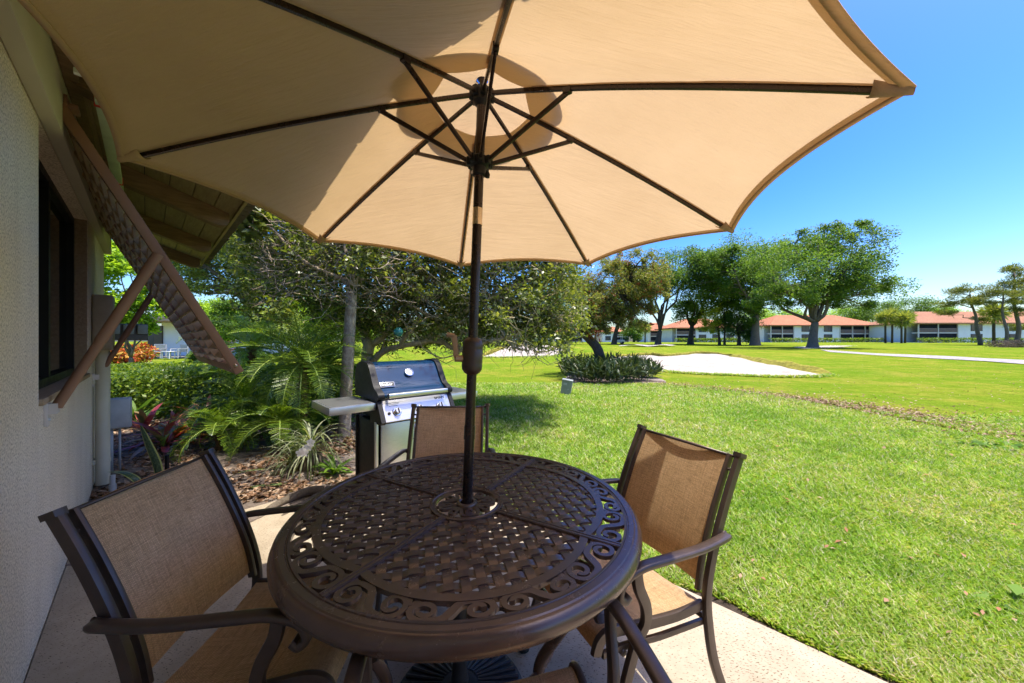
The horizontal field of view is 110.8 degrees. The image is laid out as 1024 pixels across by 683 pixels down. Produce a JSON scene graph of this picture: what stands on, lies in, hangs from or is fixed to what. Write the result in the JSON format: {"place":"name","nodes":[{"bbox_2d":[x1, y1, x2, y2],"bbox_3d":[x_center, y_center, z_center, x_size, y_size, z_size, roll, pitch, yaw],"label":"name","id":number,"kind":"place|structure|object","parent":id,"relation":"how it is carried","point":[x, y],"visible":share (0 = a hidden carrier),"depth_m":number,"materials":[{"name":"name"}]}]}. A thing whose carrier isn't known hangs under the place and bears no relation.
{"place":"outdoors","nodes":[
{"label":"outdoors","id":0,"kind":"place"},
{"bbox_2d":[150,355,186,357],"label":"neighbour patio","id":1,"kind":"structure","parent":0,"point":[182,356],"depth_m":24.04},
{"bbox_2d":[149,344,166,357],"bbox_3d":[-23.269,0.631,23.210,0.660,0.925,0.630,0,0,-17],"label":"lounge chair","id":2,"kind":"object","parent":1,"relation":"on","point":[162,347],"visible":0.71,"depth_m":23.47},
{"bbox_2d":[170,344,187,357],"bbox_3d":[-21.853,0.631,23.210,0.660,0.925,0.630,0,0,11],"label":"lounge chair","id":3,"kind":"object","parent":1,"relation":"on","point":[183,348],"visible":0.85,"depth_m":23.40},
{"bbox_2d":[104,0,1023,341],"label":"sky","id":4,"kind":"structure","parent":0,"point":[942,163],"materials":[{"name":"blue"}]},
{"bbox_2d":[111,342,1023,675],"bbox_3d":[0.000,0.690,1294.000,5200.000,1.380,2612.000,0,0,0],"label":"ground","id":5,"kind":"structure","parent":0,"point":[861,374],"depth_m":14.76,"materials":[{"name":"plant"}]},
{"bbox_2d":[110,348,139,363],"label":"croton bush","id":6,"kind":"object","parent":5,"relation":"on","point":[122,356],"visible":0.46,"depth_m":17.83,"materials":[{"name":"orange plant"}]},
{"bbox_2d":[0,0,254,682],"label":"house","id":7,"kind":"structure","parent":5,"relation":"on","point":[70,208],"depth_m":1.85,"materials":[{"name":"paint"}]},
{"bbox_2d":[39,159,73,388],"bbox_3d":[-2.915,-0.372,2.208,1.928,1.272,0.063,0,0,44],"label":"window","id":8,"kind":"structure","parent":7,"relation":"in","point":[56,221],"depth_m":2.45,"materials":[{"name":"glass"}]},
{"bbox_2d":[92,350,110,485],"bbox_3d":[-3.793,0.700,3.270,0.130,1.240,0.113,0,0,44],"label":"conduit pipe","id":9,"kind":"object","parent":7,"relation":"attached to","point":[101,460],"visible":0.95,"depth_m":3.24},
{"bbox_2d":[92,294,114,349],"bbox_3d":[-3.778,-0.170,3.271,0.321,0.500,0.125,0,0,44],"label":"electrical box","id":10,"kind":"object","parent":7,"relation":"attached to","point":[103,306],"visible":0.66,"depth_m":3.17,"materials":[{"name":"beige paint"}]},
{"bbox_2d":[94,97,123,190],"bbox_3d":[-2.466,-1.214,2.182,1.460,0.172,0.058,0,0,44],"label":"hanging batten","id":11,"kind":"object","parent":7,"relation":"hanging from","point":[112,160],"visible":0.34,"depth_m":2.06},
{"bbox_2d":[104,240,167,362],"bbox_3d":[-11.535,-0.788,10.417,2.678,4.635,2.536,0,0,0],"label":"broadleaf shrub","id":12,"kind":"object","parent":5,"relation":"on","point":[116,263],"visible":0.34,"depth_m":10.28,"materials":[{"name":"green plant"}]},
{"bbox_2d":[120,341,160,362],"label":"croton bush","id":13,"kind":"object","parent":5,"relation":"on","point":[144,354],"visible":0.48,"depth_m":19.06,"materials":[{"name":"orange plant"}]},
{"bbox_2d":[65,410,363,565],"bbox_3d":[-5.250,1.346,4.575,8.602,0.036,4.904,0,0,0],"label":"planting bed","id":14,"kind":"object","parent":5,"relation":"on","point":[238,458],"visible":0.1,"depth_m":3.90,"materials":[{"name":"soil"}]},
{"bbox_2d":[109,474,116,491],"bbox_3d":[-3.410,1.255,3.019,0.045,0.230,0.046,0,0,44],"label":"ground pipe","id":15,"kind":"object","parent":14,"relation":"on","point":[113,485],"visible":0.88,"depth_m":3.01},
{"bbox_2d":[110,397,131,472],"bbox_3d":[-4.050,0.951,3.609,0.160,0.758,0.235,0,0,44],"label":"utility box","id":16,"kind":"object","parent":14,"relation":"on","point":[120,412],"visible":0.61,"depth_m":3.59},
{"bbox_2d":[111,471,140,481],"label":"snake plant","id":17,"kind":"object","parent":14,"relation":"on","point":[132,477],"visible":0.68,"depth_m":3.20,"materials":[{"name":"green plant"}]},
{"bbox_2d":[140,426,162,473],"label":"snake plant","id":18,"kind":"object","parent":14,"relation":"on","point":[155,459],"visible":0.79,"depth_m":3.30,"materials":[{"name":"green plant"}]},
{"bbox_2d":[132,391,178,425],"bbox_3d":[-5.958,1.086,5.633,1.052,0.578,0.818,0,0,-35],"label":"broad leaf plant","id":19,"kind":"object","parent":14,"relation":"on","point":[141,407],"visible":0.27,"depth_m":5.66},
{"bbox_2d":[131,403,190,431],"bbox_3d":[-5.375,1.131,5.288,0.898,0.493,0.776,0,0,-21],"label":"ti plant","id":20,"kind":"object","parent":14,"relation":"on","point":[141,416],"visible":0.44,"depth_m":5.16,"materials":[{"name":"red plant"}]},
{"bbox_2d":[114,404,214,460],"bbox_3d":[-4.438,1.133,4.491,0.948,0.554,1.043,0,0,0],"label":"ti plant","id":21,"kind":"object","parent":14,"relation":"on","point":[160,433],"visible":0.65,"depth_m":4.51,"materials":[{"name":"red plant"}]},
{"bbox_2d":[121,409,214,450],"bbox_3d":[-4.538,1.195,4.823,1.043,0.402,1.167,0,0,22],"label":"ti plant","id":22,"kind":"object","parent":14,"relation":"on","point":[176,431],"visible":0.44,"depth_m":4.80,"materials":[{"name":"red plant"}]},
{"bbox_2d":[159,395,274,463],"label":"feather palm","id":23,"kind":"object","parent":14,"relation":"on","point":[217,417],"visible":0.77,"depth_m":4.25,"materials":[{"name":"green plant"}]},
{"bbox_2d":[179,356,298,448],"bbox_3d":[-3.621,0.878,4.878,1.386,1.403,1.573,0,0,0],"label":"feather palm","id":24,"kind":"object","parent":14,"relation":"on","point":[240,391],"visible":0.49,"depth_m":4.65,"materials":[{"name":"green plant"}]},
{"bbox_2d":[175,314,305,390],"bbox_3d":[-4.782,0.442,6.563,2.079,1.996,2.062,0,0,0],"label":"feather palm","id":25,"kind":"object","parent":14,"relation":"on","point":[252,351],"visible":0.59,"depth_m":6.44,"materials":[{"name":"green plant"}]},
{"bbox_2d":[221,385,330,460],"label":"feather palm","id":26,"kind":"object","parent":14,"relation":"on","point":[280,414],"visible":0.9,"depth_m":4.25,"materials":[{"name":"green plant"}]},
{"bbox_2d":[258,485,323,518],"bbox_3d":[-1.841,1.330,2.949,0.148,0.120,0.548,0,0,33],"label":"surface root","id":27,"kind":"object","parent":14,"relation":"on","point":[301,493],"visible":0.59,"depth_m":3.00,"materials":[{"name":"brown plant"}]},
{"bbox_2d":[259,438,327,477],"bbox_3d":[-2.302,1.299,3.774,0.742,0.508,0.676,0,0,0],"label":"spider plant","id":28,"kind":"object","parent":14,"relation":"on","point":[279,465],"visible":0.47,"depth_m":3.68,"materials":[{"name":"green plant"}]},
{"bbox_2d":[226,296,366,441],"bbox_3d":[-2.859,0.457,4.722,1.802,1.963,1.828,0,0,-23],"label":"feather palm","id":29,"kind":"object","parent":14,"relation":"on","point":[304,366],"visible":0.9,"depth_m":4.56,"materials":[{"name":"green plant"}]},
{"bbox_2d":[253,418,354,481],"bbox_3d":[-2.111,1.238,3.720,0.986,0.778,1.080,0,0,0],"label":"spider plant","id":30,"kind":"object","parent":14,"relation":"on","point":[308,432],"visible":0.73,"depth_m":3.62,"materials":[{"name":"green plant"}]},
{"bbox_2d":[296,436,315,480],"bbox_3d":[-1.913,1.130,3.341,0.170,0.501,0.171,0,0,0],"label":"orchid","id":31,"kind":"object","parent":14,"relation":"on","point":[302,451],"visible":0.97,"depth_m":3.28,"materials":[{"name":"white plant"}]},
{"bbox_2d":[281,485,330,515],"bbox_3d":[-1.709,1.345,2.969,0.084,0.076,0.527,0,0,12],"label":"surface root","id":32,"kind":"object","parent":14,"relation":"on","point":[311,497],"visible":0.38,"depth_m":2.95,"materials":[{"name":"brown plant"}]},
{"bbox_2d":[298,451,323,471],"bbox_3d":[-2.127,1.300,3.740,0.260,0.240,0.253,0,0,0],"label":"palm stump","id":33,"kind":"object","parent":14,"relation":"on","point":[305,462],"visible":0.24,"depth_m":3.65,"materials":[{"name":"brown plant"}]},
{"bbox_2d":[204,206,424,437],"bbox_3d":[-1.873,-1.147,4.577,6.035,5.229,3.730,0,0,0],"label":"slender tree","id":34,"kind":"object","parent":14,"relation":"on","point":[259,220],"visible":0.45,"depth_m":4.80,"materials":[{"name":"green plant"}]},
{"bbox_2d":[290,402,354,431],"bbox_3d":[-2.854,1.097,5.383,1.049,0.555,1.055,0,0,21],"label":"broad leaf plant","id":35,"kind":"object","parent":14,"relation":"on","point":[320,418],"visible":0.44,"depth_m":5.36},
{"bbox_2d":[269,333,375,415],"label":"feather palm","id":36,"kind":"object","parent":14,"relation":"on","point":[330,357],"visible":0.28,"depth_m":5.86,"materials":[{"name":"green plant"}]},
{"bbox_2d":[314,453,354,478],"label":"fern","id":37,"kind":"object","parent":14,"relation":"on","point":[329,466],"visible":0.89,"depth_m":3.61,"materials":[{"name":"green plant"}]},
{"bbox_2d":[198,299,231,341],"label":"tree","id":38,"kind":"object","parent":5,"relation":"on","point":[206,307],"visible":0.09,"depth_m":20.64,"materials":[{"name":"green plant"}]},
{"bbox_2d":[147,310,296,354],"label":"neighbour house","id":39,"kind":"structure","parent":5,"relation":"on","point":[169,335],"depth_m":26.00,"materials":[{"name":"paint"}]},
{"bbox_2d":[115,324,147,339],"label":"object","id":40,"kind":"object","parent":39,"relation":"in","point":[139,332],"visible":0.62,"depth_m":4.12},
{"bbox_2d":[154,326,162,354],"bbox_3d":[-25.927,-0.050,25.950,0.550,2.200,0.120,0,0,0],"label":"door","id":41,"kind":"structure","parent":39,"relation":"in","point":[158,339],"depth_m":25.89,"materials":[{"name":"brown metal"}]},
{"bbox_2d":[134,223,311,344],"bbox_3d":[-21.517,-6.312,27.258,13.047,14.965,9.260,0,0,0],"label":"grey oak","id":42,"kind":"object","parent":5,"relation":"on","point":[203,274],"visible":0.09,"depth_m":25.74,"materials":[{"name":"green plant"}]},
{"bbox_2d":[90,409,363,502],"bbox_3d":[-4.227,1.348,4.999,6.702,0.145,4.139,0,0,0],"label":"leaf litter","id":43,"kind":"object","parent":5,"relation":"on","point":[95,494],"visible":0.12,"depth_m":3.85,"materials":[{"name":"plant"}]},
{"bbox_2d":[206,297,259,361],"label":"tree","id":44,"kind":"object","parent":5,"relation":"on","point":[221,307],"visible":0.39,"depth_m":18.22,"materials":[{"name":"green plant"}]},
{"bbox_2d":[110,360,360,421],"bbox_3d":[-6.098,0.929,7.293,7.168,1.042,2.974,0,0,5],"label":"hedge","id":45,"kind":"object","parent":5,"relation":"on","point":[133,375],"visible":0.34,"depth_m":6.20,"materials":[{"name":"green plant"}]},
{"bbox_2d":[250,305,306,352],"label":"tree","id":46,"kind":"object","parent":5,"relation":"on","point":[283,326],"visible":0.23,"depth_m":14.61,"materials":[{"name":"green plant"}]},
{"bbox_2d":[294,297,356,345],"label":"tree","id":47,"kind":"object","parent":5,"relation":"on","point":[336,332],"visible":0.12,"depth_m":12.47,"materials":[{"name":"green plant"}]},
{"bbox_2d":[214,82,600,414],"bbox_3d":[-2.662,-2.279,6.773,8.513,7.836,5.496,0,0,10],"label":"gnarled tree","id":48,"kind":"object","parent":5,"relation":"on","point":[500,314],"visible":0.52,"depth_m":6.05,"materials":[{"name":"green plant"}]},
{"bbox_2d":[25,483,887,682],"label":"patio slab","id":49,"kind":"structure","parent":5,"relation":"on","point":[68,650],"depth_m":1.53,"materials":[{"name":"concrete"}]},
{"bbox_2d":[37,447,387,682],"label":"patio chair","id":50,"kind":"object","parent":49,"relation":"on","point":[162,562],"visible":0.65,"depth_m":1.04,"materials":[{"name":"fabric"}]},
{"bbox_2d":[312,359,476,495],"bbox_3d":[-0.982,0.760,3.226,1.375,1.177,0.597,0,0,-43],"label":"gas grill","id":51,"kind":"object","parent":49,"relation":"on","point":[390,392],"visible":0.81,"depth_m":3.02,"materials":[{"name":"metal"}]},
{"bbox_2d":[380,419,415,489],"bbox_3d":[-0.944,0.965,2.971,0.318,0.575,0.048,0,0,-43],"label":"cabinet door","id":52,"kind":"structure","parent":51,"relation":"in","point":[393,436],"depth_m":2.94,"materials":[{"name":"metal"}]},
{"bbox_2d":[375,403,495,612],"bbox_3d":[-0.407,0.888,2.080,0.652,0.936,0.713,0,0,-2],"label":"patio chair","id":53,"kind":"object","parent":49,"relation":"on","point":[439,430],"visible":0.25,"depth_m":2.33,"materials":[{"name":"fabric"}]},
{"bbox_2d":[267,452,641,682],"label":"patio table","id":54,"kind":"object","parent":49,"relation":"on","point":[550,621],"visible":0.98,"depth_m":1.01,"materials":[{"name":"metal"}]},
{"bbox_2d":[400,609,521,682],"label":"umbrella base","id":55,"kind":"object","parent":49,"relation":"on","point":[500,669],"visible":0.54,"depth_m":1.39,"materials":[{"name":"metal"}]},
{"bbox_2d":[17,0,916,618],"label":"patio umbrella","id":56,"kind":"object","parent":55,"relation":"in","point":[585,132],"visible":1,"depth_m":1.11,"materials":[{"name":"fabric"}]},
{"bbox_2d":[343,599,671,682],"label":"patio chair","id":57,"kind":"object","parent":49,"relation":"on","point":[359,669],"visible":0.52,"depth_m":0.86,"materials":[{"name":"brown metal"}]},
{"bbox_2d":[519,424,746,682],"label":"patio chair","id":58,"kind":"object","parent":49,"relation":"on","point":[669,489],"visible":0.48,"depth_m":1.37,"materials":[{"name":"bronze metal"},{"name":"woven sling fabric"}]},
{"bbox_2d":[486,344,561,356],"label":"second bunker sand","id":59,"kind":"structure","parent":5,"relation":"on","point":[507,353],"depth_m":26.48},
{"bbox_2d":[560,378,572,393],"bbox_3d":[1.416,1.222,9.193,0.280,0.480,0.220,9,4,14],"label":"utility pedestal","id":60,"kind":"object","parent":5,"relation":"on","point":[566,386],"visible":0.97,"depth_m":9.09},
{"bbox_2d":[596,327,628,341],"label":"apartment building","id":61,"kind":"structure","parent":5,"relation":"on","point":[606,338],"depth_m":150.00,"materials":[{"name":"paint"}]},
{"bbox_2d":[566,375,665,390],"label":"shrub bed mulch","id":62,"kind":"object","parent":5,"relation":"on","point":[650,379],"visible":0.16,"depth_m":12.32,"materials":[{"name":"soil"}]},
{"bbox_2d":[555,352,592,379],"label":"shrub","id":63,"kind":"object","parent":62,"relation":"on","point":[569,365],"visible":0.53,"depth_m":12.49,"materials":[{"name":"green plant"}]},
{"bbox_2d":[569,357,608,382],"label":"shrub","id":64,"kind":"object","parent":62,"relation":"on","point":[582,374],"visible":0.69,"depth_m":11.62,"materials":[{"name":"green plant"}]},
{"bbox_2d":[585,353,630,382],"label":"shrub","id":65,"kind":"object","parent":62,"relation":"on","point":[609,371],"visible":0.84,"depth_m":11.30,"materials":[{"name":"green plant"}]},
{"bbox_2d":[595,351,627,366],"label":"shrub","id":66,"kind":"object","parent":62,"relation":"on","point":[617,355],"visible":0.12,"depth_m":13.72,"materials":[{"name":"green plant"}]},
{"bbox_2d":[564,247,675,359],"bbox_3d":[4.114,-1.259,14.181,4.516,5.121,3.240,0,0,0],"label":"bottlebrush tree","id":67,"kind":"object","parent":62,"relation":"on","point":[639,289],"visible":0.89,"depth_m":13.68,"materials":[{"name":"green plant"}]},
{"bbox_2d":[606,354,649,382],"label":"shrub","id":68,"kind":"object","parent":62,"relation":"on","point":[632,368],"visible":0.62,"depth_m":11.54,"materials":[{"name":"green plant"}]},
{"bbox_2d":[620,351,658,380],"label":"shrub","id":69,"kind":"object","parent":62,"relation":"on","point":[645,364],"visible":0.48,"depth_m":12.11,"materials":[{"name":"green plant"}]},
{"bbox_2d":[642,355,665,377],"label":"shrub","id":70,"kind":"object","parent":62,"relation":"on","point":[659,368],"visible":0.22,"depth_m":12.94,"materials":[{"name":"green plant"}]},
{"bbox_2d":[605,275,654,344],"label":"oak tree","id":71,"kind":"object","parent":5,"relation":"on","point":[614,338],"visible":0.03,"depth_m":65.63,"materials":[{"name":"green plant"}]},
{"bbox_2d":[619,319,644,341],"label":"distant tree","id":72,"kind":"object","parent":5,"relation":"on","point":[633,335],"visible":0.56,"depth_m":117.54,"materials":[{"name":"green plant"}]},
{"bbox_2d":[637,320,652,342],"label":"cabbage palm","id":73,"kind":"object","parent":5,"relation":"on","point":[644,330],"visible":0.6,"depth_m":94.83,"materials":[{"name":"green plant"}]},
{"bbox_2d":[630,244,729,344],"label":"oak tree","id":74,"kind":"object","parent":5,"relation":"on","point":[679,276],"visible":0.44,"depth_m":58.30,"materials":[{"name":"green plant"}]},
{"bbox_2d":[496,502,896,682],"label":"edge soil","id":75,"kind":"structure","parent":5,"relation":"on","point":[727,605],"depth_m":1.75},
{"bbox_2d":[668,271,736,343],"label":"oak tree","id":76,"kind":"object","parent":5,"relation":"on","point":[688,309],"visible":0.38,"depth_m":62.99,"materials":[{"name":"green plant"}]},
{"bbox_2d":[674,337,742,341],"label":"hedge","id":77,"kind":"object","parent":5,"relation":"on","point":[706,339],"visible":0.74,"depth_m":106.24,"materials":[{"name":"green plant"}]},
{"bbox_2d":[694,300,731,344],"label":"young tree","id":78,"kind":"object","parent":5,"relation":"on","point":[707,327],"visible":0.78,"depth_m":59.47,"materials":[{"name":"green plant"}]},
{"bbox_2d":[610,354,816,375],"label":"bunker sand","id":79,"kind":"structure","parent":5,"relation":"on","point":[712,363],"depth_m":17.59,"materials":[{"name":"sand"}]},
{"bbox_2d":[615,351,830,373],"bbox_3d":[12.394,1.025,21.253,10.456,0.661,11.303,0,0,-43],"label":"bunker turf lip","id":80,"kind":"object","parent":5,"relation":"on","point":[801,367],"visible":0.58,"depth_m":19.45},
{"bbox_2d":[425,351,1023,414],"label":"fairway leaf specks","id":81,"kind":"object","parent":5,"relation":"on","point":[847,381],"visible":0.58,"depth_m":11.45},
{"bbox_2d":[711,289,746,344],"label":"young tree","id":82,"kind":"object","parent":5,"relation":"on","point":[727,325],"visible":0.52,"depth_m":58.09,"materials":[{"name":"green plant"}]},
{"bbox_2d":[714,300,766,344],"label":"understory tree","id":83,"kind":"object","parent":5,"relation":"on","point":[738,328],"visible":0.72,"depth_m":56.97,"materials":[{"name":"green plant"}]},
{"bbox_2d":[678,228,828,344],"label":"oak tree","id":84,"kind":"object","parent":5,"relation":"on","point":[718,261],"visible":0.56,"depth_m":54.22,"materials":[{"name":"green plant"}]},
{"bbox_2d":[726,218,922,347],"bbox_3d":[34.516,-6.384,39.393,17.151,14.642,12.110,0,0,0],"label":"oak tree","id":85,"kind":"object","parent":5,"relation":"on","point":[842,281],"visible":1,"depth_m":38.24,"materials":[{"name":"green plant"}]},
{"bbox_2d":[768,337,883,341],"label":"hedge","id":86,"kind":"object","parent":5,"relation":"on","point":[862,339],"visible":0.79,"depth_m":102.27,"materials":[{"name":"green plant"}]},
{"bbox_2d":[658,380,1023,487],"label":"lawn leaf litter","id":87,"kind":"object","parent":5,"relation":"on","point":[916,412],"visible":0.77,"depth_m":7.04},
{"bbox_2d":[826,307,873,321],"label":"distant tree","id":88,"kind":"object","parent":5,"relation":"on","point":[837,311],"visible":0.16,"depth_m":147.18,"materials":[{"name":"green plant"}]},
{"bbox_2d":[838,297,908,321],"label":"distant tree","id":89,"kind":"object","parent":5,"relation":"on","point":[871,316],"visible":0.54,"depth_m":138.15,"materials":[{"name":"green plant"}]},
{"bbox_2d":[874,310,896,342],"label":"cabbage palm","id":90,"kind":"object","parent":5,"relation":"on","point":[881,319],"visible":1,"depth_m":81.83,"materials":[{"name":"green plant"}]},
{"bbox_2d":[879,305,902,342],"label":"cabbage palm","id":91,"kind":"object","parent":5,"relation":"on","point":[891,309],"visible":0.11,"depth_m":83.84,"materials":[{"name":"green plant"}]},
{"bbox_2d":[888,312,915,342],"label":"cabbage palm","id":92,"kind":"object","parent":5,"relation":"on","point":[902,319],"visible":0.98,"depth_m":79.58,"materials":[{"name":"green plant"}]},
{"bbox_2d":[894,309,918,342],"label":"cabbage palm","id":93,"kind":"object","parent":5,"relation":"on","point":[912,316],"visible":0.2,"depth_m":83.34,"materials":[{"name":"green plant"}]},
{"bbox_2d":[878,293,958,311],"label":"distant tree","id":94,"kind":"object","parent":5,"relation":"on","point":[919,305],"visible":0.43,"depth_m":145.04,"materials":[{"name":"green plant"}]},
{"bbox_2d":[869,312,1023,342],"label":"apartment building","id":95,"kind":"structure","parent":5,"relation":"on","point":[930,324],"depth_m":95.12,"materials":[{"name":"orange tile"},{"name":"white plaster"},{"name":"glass"}]},
{"bbox_2d":[929,282,1001,344],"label":"pine tree","id":96,"kind":"object","parent":5,"relation":"on","point":[955,291],"visible":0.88,"depth_m":57.87,"materials":[{"name":"green plant"}]},
{"bbox_2d":[917,337,1023,342],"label":"hedge","id":97,"kind":"object","parent":5,"relation":"on","point":[934,339],"visible":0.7,"depth_m":89.31,"materials":[{"name":"green plant"}]},
{"bbox_2d":[954,436,1023,449],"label":"weed clump","id":98,"kind":"object","parent":5,"relation":"on","point":[980,442],"visible":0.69,"depth_m":4.55,"materials":[{"name":"green plant"}]},
{"bbox_2d":[965,278,1023,341],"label":"pine tree","id":99,"kind":"object","parent":5,"relation":"on","point":[1003,292],"visible":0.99,"depth_m":54.13,"materials":[{"name":"green plant"}]},
{"bbox_2d":[975,300,1013,341],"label":"cabbage palm","id":100,"kind":"object","parent":5,"relation":"on","point":[995,313],"visible":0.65,"depth_m":61.61,"materials":[{"name":"green plant"}]},
{"bbox_2d":[968,584,1023,613],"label":"weed clump","id":101,"kind":"object","parent":5,"relation":"on","point":[1016,589],"visible":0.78,"depth_m":1.86,"materials":[{"name":"green plant"}]},
{"bbox_2d":[984,339,1023,347],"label":"brushwood shrub","id":102,"kind":"object","parent":5,"relation":"on","point":[1014,343],"visible":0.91,"depth_m":43.77,"materials":[{"name":"grey plant"}]},
{"bbox_2d":[997,262,1023,342],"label":"pine tree","id":103,"kind":"object","parent":5,"relation":"on","point":[1018,327],"visible":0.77,"depth_m":55.72,"materials":[{"name":"green plant"}]},
{"bbox_2d":[637,323,663,341],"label":"apartment building","id":104,"kind":"structure","parent":0,"point":[651,335],"depth_m":135.12,"materials":[{"name":"paint"}]},
{"bbox_2d":[654,318,736,341],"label":"apartment building","id":105,"kind":"structure","parent":0,"point":[671,332],"depth_m":112.12,"materials":[{"name":"paint"}]},
{"bbox_2d":[448,345,1023,682],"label":"lawn grass","id":106,"kind":"structure","parent":0,"point":[896,518],"depth_m":2.84,"materials":[{"name":"plant"}]},
{"bbox_2d":[605,393,1017,633],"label":"fallen leaves","id":107,"kind":"object","parent":106,"relation":"on","point":[887,599],"visible":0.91,"depth_m":2.15,"materials":[{"name":"orange plant"}]},
{"bbox_2d":[741,315,870,341],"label":"apartment building","id":108,"kind":"structure","parent":0,"point":[793,326],"depth_m":108.12,"materials":[{"name":"paint"}]},
{"bbox_2d":[820,349,1023,363],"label":"cart path","id":109,"kind":"structure","parent":0,"point":[972,358],"depth_m":24.05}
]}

